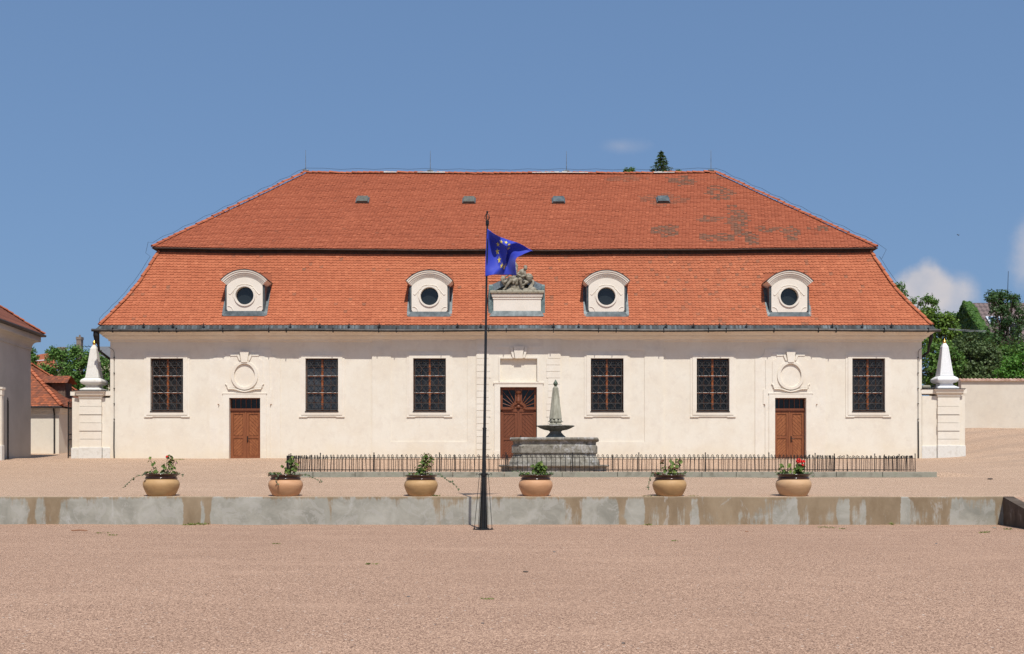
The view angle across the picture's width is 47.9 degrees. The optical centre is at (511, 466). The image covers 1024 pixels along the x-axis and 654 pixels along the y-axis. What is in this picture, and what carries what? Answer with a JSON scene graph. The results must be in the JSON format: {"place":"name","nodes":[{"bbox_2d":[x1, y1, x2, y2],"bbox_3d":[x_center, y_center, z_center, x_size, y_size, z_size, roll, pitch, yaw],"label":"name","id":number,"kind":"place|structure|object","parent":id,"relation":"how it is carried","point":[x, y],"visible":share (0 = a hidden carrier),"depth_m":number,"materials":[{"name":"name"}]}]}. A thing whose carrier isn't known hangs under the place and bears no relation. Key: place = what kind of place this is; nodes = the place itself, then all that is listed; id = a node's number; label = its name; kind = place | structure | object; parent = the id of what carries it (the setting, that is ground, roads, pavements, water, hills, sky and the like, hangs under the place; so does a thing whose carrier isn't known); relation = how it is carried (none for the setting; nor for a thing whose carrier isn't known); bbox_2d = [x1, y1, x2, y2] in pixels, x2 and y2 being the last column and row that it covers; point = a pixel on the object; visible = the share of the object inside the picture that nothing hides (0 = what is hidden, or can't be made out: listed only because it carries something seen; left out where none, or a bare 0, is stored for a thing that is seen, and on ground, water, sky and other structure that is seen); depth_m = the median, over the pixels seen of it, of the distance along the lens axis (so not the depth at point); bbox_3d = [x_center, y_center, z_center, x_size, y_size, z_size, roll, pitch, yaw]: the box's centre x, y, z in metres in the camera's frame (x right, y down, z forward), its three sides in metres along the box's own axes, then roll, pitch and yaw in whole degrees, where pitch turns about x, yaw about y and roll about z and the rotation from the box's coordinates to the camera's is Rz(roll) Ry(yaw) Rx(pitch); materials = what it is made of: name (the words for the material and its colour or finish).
{"place":"outdoors","nodes":[
{"label":"outdoors","id":0,"kind":"place"},
{"bbox_2d":[0,524,1023,653],"bbox_3d":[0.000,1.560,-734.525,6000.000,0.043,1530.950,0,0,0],"label":"gravel yard","id":1,"kind":"structure","parent":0,"point":[581,589],"depth_m":14.68,"materials":[{"name":"beige gravel"}]},
{"bbox_2d":[188,523,208,524],"bbox_3d":[-8.294,1.515,30.545,0.587,0.080,0.344,0,0,17],"label":"weed tuft","id":2,"kind":"object","parent":1,"relation":"on","point":[198,523],"visible":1,"depth_m":30.53,"materials":[{"name":"green plant"}]},
{"bbox_2d":[473,211,493,529],"bbox_3d":[-0.715,-2.385,28.600,0.520,7.902,0.520,0,0,0],"label":"flagpole","id":3,"kind":"object","parent":1,"relation":"on","point":[483,510],"visible":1,"depth_m":28.57,"materials":[{"name":"metal"}]},
{"bbox_2d":[485,229,531,275],"bbox_3d":[-0.075,-5.293,28.581,1.180,1.188,0.469,0,0,0],"label":"flag","id":4,"kind":"object","parent":3,"relation":"attached to","point":[503,254],"visible":1,"depth_m":28.62,"materials":[{"name":"blue fabric"}]},
{"bbox_2d":[0,496,1002,524],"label":"retaining wall","id":5,"kind":"structure","parent":1,"relation":"on","point":[700,510],"depth_m":30.80,"materials":[{"name":"concrete"}]},
{"bbox_2d":[0,428,1023,496],"bbox_3d":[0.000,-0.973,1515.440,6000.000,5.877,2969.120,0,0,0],"label":"gravel courtyard","id":6,"kind":"structure","parent":0,"point":[996,455],"depth_m":41.98,"materials":[{"name":"beige gravel"}]},
{"bbox_2d":[0,387,5,459],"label":"gate pier","id":7,"kind":"structure","parent":6,"relation":"on","point":[2,389],"depth_m":57.90,"materials":[{"name":"paint"}]},
{"bbox_2d":[7,397,8,458],"bbox_3d":[-25.775,-1.935,58.975,0.056,3.140,1.410,0,0,-22],"label":"gate leaf","id":8,"kind":"object","parent":6,"relation":"on","point":[7,428],"visible":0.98,"depth_m":58.43,"materials":[{"name":"metal"}]},
{"bbox_2d":[0,305,45,458],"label":"side wing","id":9,"kind":"structure","parent":6,"relation":"on","point":[19,337],"depth_m":61.62,"materials":[{"name":"beige paint"}]},
{"bbox_2d":[31,347,39,369],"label":"broadleaf tree","id":10,"kind":"object","parent":6,"relation":"on","point":[34,357],"visible":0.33,"depth_m":89.91,"materials":[{"name":"green plant"}]},
{"bbox_2d":[34,353,60,374],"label":"orange roofed house","id":11,"kind":"structure","parent":6,"relation":"on","point":[41,358],"depth_m":109.94,"materials":[{"name":"tile"}]},
{"bbox_2d":[31,363,78,453],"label":"tiled outhouse","id":12,"kind":"structure","parent":6,"relation":"on","point":[51,397],"depth_m":70.24,"materials":[{"name":"paint"}]},
{"bbox_2d":[38,342,109,390],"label":"broadleaf tree","id":13,"kind":"object","parent":6,"relation":"on","point":[65,366],"visible":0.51,"depth_m":85.63,"materials":[{"name":"green plant"}]},
{"bbox_2d":[57,335,109,397],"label":"grey roofed house","id":14,"kind":"structure","parent":6,"relation":"on","point":[79,342],"depth_m":117.66,"materials":[{"name":"brick"}]},
{"bbox_2d":[70,390,110,457],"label":"gate pier","id":15,"kind":"structure","parent":6,"relation":"on","point":[90,423],"depth_m":59.94,"materials":[{"name":"paint"}]},
{"bbox_2d":[68,402,71,457],"bbox_3d":[-23.317,-1.978,61.000,0.053,3.185,1.484,0,0,-33],"label":"gate leaf","id":16,"kind":"object","parent":15,"relation":"attached to","point":[68,430],"visible":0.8,"depth_m":61.58,"materials":[{"name":"metal"}]},
{"bbox_2d":[80,341,108,390],"bbox_3d":[-21.900,-5.282,60.460,1.117,2.645,1.117,0,0,0],"label":"obelisk","id":17,"kind":"object","parent":15,"relation":"on","point":[93,380],"visible":0.91,"depth_m":60.16,"materials":[{"name":"white stone"}]},
{"bbox_2d":[143,474,179,495],"bbox_3d":[-9.553,0.507,31.420,0.970,0.610,0.970,0,0,0],"label":"clay pot","id":18,"kind":"object","parent":6,"relation":"on","point":[161,484],"visible":0.98,"depth_m":31.05,"materials":[{"name":"ceramic"}]},
{"bbox_2d":[123,455,183,487],"bbox_3d":[-9.707,0.132,31.402,1.634,0.906,0.511,0,0,0],"label":"geranium plant","id":19,"kind":"object","parent":18,"relation":"in","point":[169,462],"visible":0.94,"depth_m":31.39,"materials":[{"name":"green plant"}]},
{"bbox_2d":[268,474,302,495],"bbox_3d":[-6.166,0.518,31.420,0.935,0.588,0.935,0,0,0],"label":"clay pot","id":20,"kind":"object","parent":6,"relation":"on","point":[290,485],"visible":0.92,"depth_m":31.06,"materials":[{"name":"ceramic"}]},
{"bbox_2d":[268,456,321,484],"bbox_3d":[-5.904,0.122,31.369,1.419,0.803,0.738,0,0,-15],"label":"geranium plant","id":21,"kind":"object","parent":20,"relation":"in","point":[294,468],"visible":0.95,"depth_m":31.37,"materials":[{"name":"green plant"}]},
{"bbox_2d":[404,475,437,495],"bbox_3d":[-2.479,0.523,31.420,0.918,0.578,0.918,0,0,0],"label":"clay pot","id":22,"kind":"object","parent":6,"relation":"on","point":[420,485],"visible":0.95,"depth_m":31.06,"materials":[{"name":"ceramic"}]},
{"bbox_2d":[405,452,459,490],"bbox_3d":[-2.156,0.144,31.415,1.490,1.061,0.664,0,0,0],"label":"geranium plant","id":23,"kind":"object","parent":22,"relation":"in","point":[426,466],"visible":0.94,"depth_m":31.36,"materials":[{"name":"green plant"}]},
{"bbox_2d":[91,150,940,458],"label":"baroque building","id":24,"kind":"structure","parent":6,"relation":"on","point":[341,314],"depth_m":60.00,"materials":[{"name":"paint"}]},
{"bbox_2d":[144,353,189,416],"bbox_3d":[-17.942,-4.236,60.108,2.367,3.362,0.385,0,0,0],"label":"window","id":25,"kind":"structure","parent":24,"relation":"in","point":[170,377],"depth_m":60.05,"materials":[{"name":"brown"}]},
{"bbox_2d":[230,398,259,457],"bbox_3d":[-13.883,-1.647,60.110,1.660,3.823,0.460,0,0,0],"label":"door","id":26,"kind":"structure","parent":24,"relation":"in","point":[245,412],"depth_m":60.21,"materials":[{"name":"brown wood"}]},
{"bbox_2d":[299,353,344,416],"bbox_3d":[-9.888,-4.236,60.108,2.367,3.362,0.385,0,0,0],"label":"window","id":27,"kind":"structure","parent":24,"relation":"in","point":[321,381],"depth_m":60.05,"materials":[{"name":"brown wood"}]},
{"bbox_2d":[407,352,451,416],"bbox_3d":[-4.283,-4.236,60.058,2.367,3.362,0.385,0,0,0],"label":"window","id":28,"kind":"structure","parent":24,"relation":"in","point":[432,377],"depth_m":60.01,"materials":[{"name":"brown"}]},
{"bbox_2d":[500,262,536,289],"bbox_3d":[0.301,-9.831,60.218,1.997,1.801,0.834,0,0,0],"label":"statue","id":29,"kind":"object","parent":24,"relation":"on","point":[520,279],"visible":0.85,"depth_m":60.02,"materials":[{"name":"stone"}]},
{"bbox_2d":[500,387,536,456],"bbox_3d":[0.337,-1.926,59.945,2.108,4.382,0.650,0,0,0],"label":"door","id":30,"kind":"structure","parent":24,"relation":"in","point":[518,405],"depth_m":60.09,"materials":[{"name":"brown wood"}]},
{"bbox_2d":[584,352,629,416],"bbox_3d":[4.942,-4.236,60.058,2.367,3.362,0.385,0,0,0],"label":"window","id":31,"kind":"structure","parent":24,"relation":"in","point":[606,381],"depth_m":59.99,"materials":[{"name":"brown wood"}]},
{"bbox_2d":[690,353,735,416],"bbox_3d":[10.450,-4.236,60.108,2.367,3.362,0.385,0,0,0],"label":"window","id":32,"kind":"structure","parent":24,"relation":"in","point":[712,381],"depth_m":60.05,"materials":[{"name":"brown wood"}]},
{"bbox_2d":[775,398,804,456],"bbox_3d":[14.472,-1.647,60.110,1.660,3.823,0.460,0,0,0],"label":"door","id":33,"kind":"structure","parent":24,"relation":"in","point":[789,412],"depth_m":60.21,"materials":[{"name":"brown wood"}]},
{"bbox_2d":[846,353,890,416],"bbox_3d":[18.538,-4.236,60.108,2.367,3.362,0.385,0,0,0],"label":"window","id":34,"kind":"structure","parent":24,"relation":"in","point":[864,377],"depth_m":60.05,"materials":[{"name":"brown"}]},
{"bbox_2d":[519,475,552,495],"bbox_3d":[0.646,0.521,31.420,0.926,0.583,0.927,0,0,0],"label":"clay pot","id":35,"kind":"object","parent":6,"relation":"on","point":[535,485],"visible":0.94,"depth_m":31.06,"materials":[{"name":"ceramic"}]},
{"bbox_2d":[511,461,553,476],"bbox_3d":[0.566,0.066,31.430,1.162,0.430,0.424,0,0,0],"label":"geranium plant","id":36,"kind":"object","parent":35,"relation":"in","point":[541,469],"visible":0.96,"depth_m":31.35,"materials":[{"name":"green plant"}]},
{"bbox_2d":[499,380,607,471],"bbox_3d":[1.907,-1.685,50.500,4.680,4.230,4.680,0,0,5],"label":"fountain","id":37,"kind":"object","parent":6,"relation":"on","point":[556,441],"visible":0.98,"depth_m":48.73,"materials":[{"name":"stone"}]},
{"bbox_2d":[291,472,936,477],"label":"stone curb","id":38,"kind":"structure","parent":6,"relation":"on","point":[648,474],"depth_m":43.73,"materials":[{"name":"beige stone"}]},
{"bbox_2d":[286,452,915,471],"bbox_3d":[3.614,-0.133,50.521,26.803,0.826,11.823,0,0,0],"label":"iron railing","id":39,"kind":"object","parent":38,"relation":"on","point":[831,466],"visible":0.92,"depth_m":46.50,"materials":[{"name":"black metal"}]},
{"bbox_2d":[623,167,634,171],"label":"broadleaf tree","id":40,"kind":"object","parent":6,"relation":"on","point":[625,169],"visible":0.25,"depth_m":95.89,"materials":[{"name":"green plant"}]},
{"bbox_2d":[650,151,672,171],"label":"spruce tree","id":41,"kind":"object","parent":6,"relation":"on","point":[661,162],"visible":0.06,"depth_m":94.85,"materials":[{"name":"green plant"}]},
{"bbox_2d":[652,475,686,495],"bbox_3d":[4.290,0.521,31.420,0.927,0.583,0.927,0,0,0],"label":"clay pot","id":42,"kind":"object","parent":6,"relation":"on","point":[669,485],"visible":0.93,"depth_m":31.06,"materials":[{"name":"ceramic"}]},
{"bbox_2d":[647,458,686,489],"bbox_3d":[4.211,0.197,31.402,1.162,0.902,0.458,0,0,0],"label":"geranium plant","id":43,"kind":"object","parent":42,"relation":"in","point":[671,468],"visible":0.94,"depth_m":31.38,"materials":[{"name":"green plant"}]},
{"bbox_2d":[775,474,811,496],"bbox_3d":[7.667,0.510,31.420,0.962,0.605,0.961,0,0,0],"label":"clay pot","id":44,"kind":"object","parent":6,"relation":"on","point":[796,485],"visible":0.94,"depth_m":31.05,"materials":[{"name":"ceramic"}]},
{"bbox_2d":[775,458,813,476],"bbox_3d":[7.691,0.036,31.431,1.081,0.513,0.393,0,0,0],"label":"geranium plant","id":45,"kind":"object","parent":44,"relation":"in","point":[798,468],"visible":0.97,"depth_m":31.38,"materials":[{"name":"green plant"}]},
{"bbox_2d":[893,281,940,309],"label":"broadleaf tree","id":46,"kind":"object","parent":6,"relation":"on","point":[931,300],"visible":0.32,"depth_m":91.05,"materials":[{"name":"green plant"}]},
{"bbox_2d":[920,305,961,351],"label":"broadleaf tree","id":47,"kind":"object","parent":6,"relation":"on","point":[941,321],"visible":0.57,"depth_m":85.66,"materials":[{"name":"green plant"}]},
{"bbox_2d":[921,388,966,457],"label":"gate pier","id":48,"kind":"structure","parent":6,"relation":"on","point":[943,422],"depth_m":59.94,"materials":[{"name":"paint"}]},
{"bbox_2d":[922,385,930,388],"bbox_3d":[21.608,-4.150,60.400,0.450,0.167,0.600,0,0,0],"label":"coping stone","id":49,"kind":"object","parent":48,"relation":"on","point":[926,386],"visible":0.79,"depth_m":60.12,"materials":[{"name":"grey stone"}]},
{"bbox_2d":[930,339,958,388],"bbox_3d":[22.667,-5.378,60.460,1.117,2.637,1.117,0,0,0],"label":"obelisk","id":50,"kind":"object","parent":48,"relation":"on","point":[944,378],"visible":0.98,"depth_m":60.16,"materials":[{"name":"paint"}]},
{"bbox_2d":[922,338,967,388],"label":"broadleaf tree","id":51,"kind":"object","parent":6,"relation":"on","point":[930,368],"visible":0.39,"depth_m":78.66,"materials":[{"name":"green plant"}]},
{"bbox_2d":[940,331,1004,386],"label":"broadleaf tree","id":52,"kind":"object","parent":6,"relation":"on","point":[981,365],"visible":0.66,"depth_m":79.46,"materials":[{"name":"green plant"}]},
{"bbox_2d":[949,271,1023,384],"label":"brown roofed house","id":53,"kind":"structure","parent":6,"relation":"on","point":[970,316],"depth_m":103.80,"materials":[{"name":"tile"}]},
{"bbox_2d":[958,378,1023,427],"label":"yard wall","id":54,"kind":"structure","parent":6,"relation":"on","point":[994,403],"depth_m":74.00,"materials":[{"name":"paint"}]},
{"bbox_2d":[977,289,1023,347],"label":"broadleaf tree","id":55,"kind":"object","parent":6,"relation":"on","point":[1001,337],"visible":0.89,"depth_m":89.78,"materials":[{"name":"green plant"}]},
{"bbox_2d":[991,340,1023,368],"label":"broadleaf tree","id":56,"kind":"object","parent":6,"relation":"on","point":[1008,351],"visible":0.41,"depth_m":82.69,"materials":[{"name":"green plant"}]},
{"bbox_2d":[992,350,1023,378],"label":"broadleaf tree","id":57,"kind":"object","parent":6,"relation":"on","point":[1013,367],"visible":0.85,"depth_m":76.59,"materials":[{"name":"green plant"}]},
{"bbox_2d":[0,0,1023,395],"label":"sky","id":58,"kind":"structure","parent":0,"point":[125,125],"materials":[{"name":"blue"}]},
{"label":"ramp","id":59,"kind":"structure","parent":0,"visible":0},
{"bbox_2d":[1003,496,1023,528],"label":"ramp wall","id":60,"kind":"structure","parent":59,"relation":"on","point":[1013,511],"depth_m":29.92,"materials":[{"name":"concrete"}]}
]}

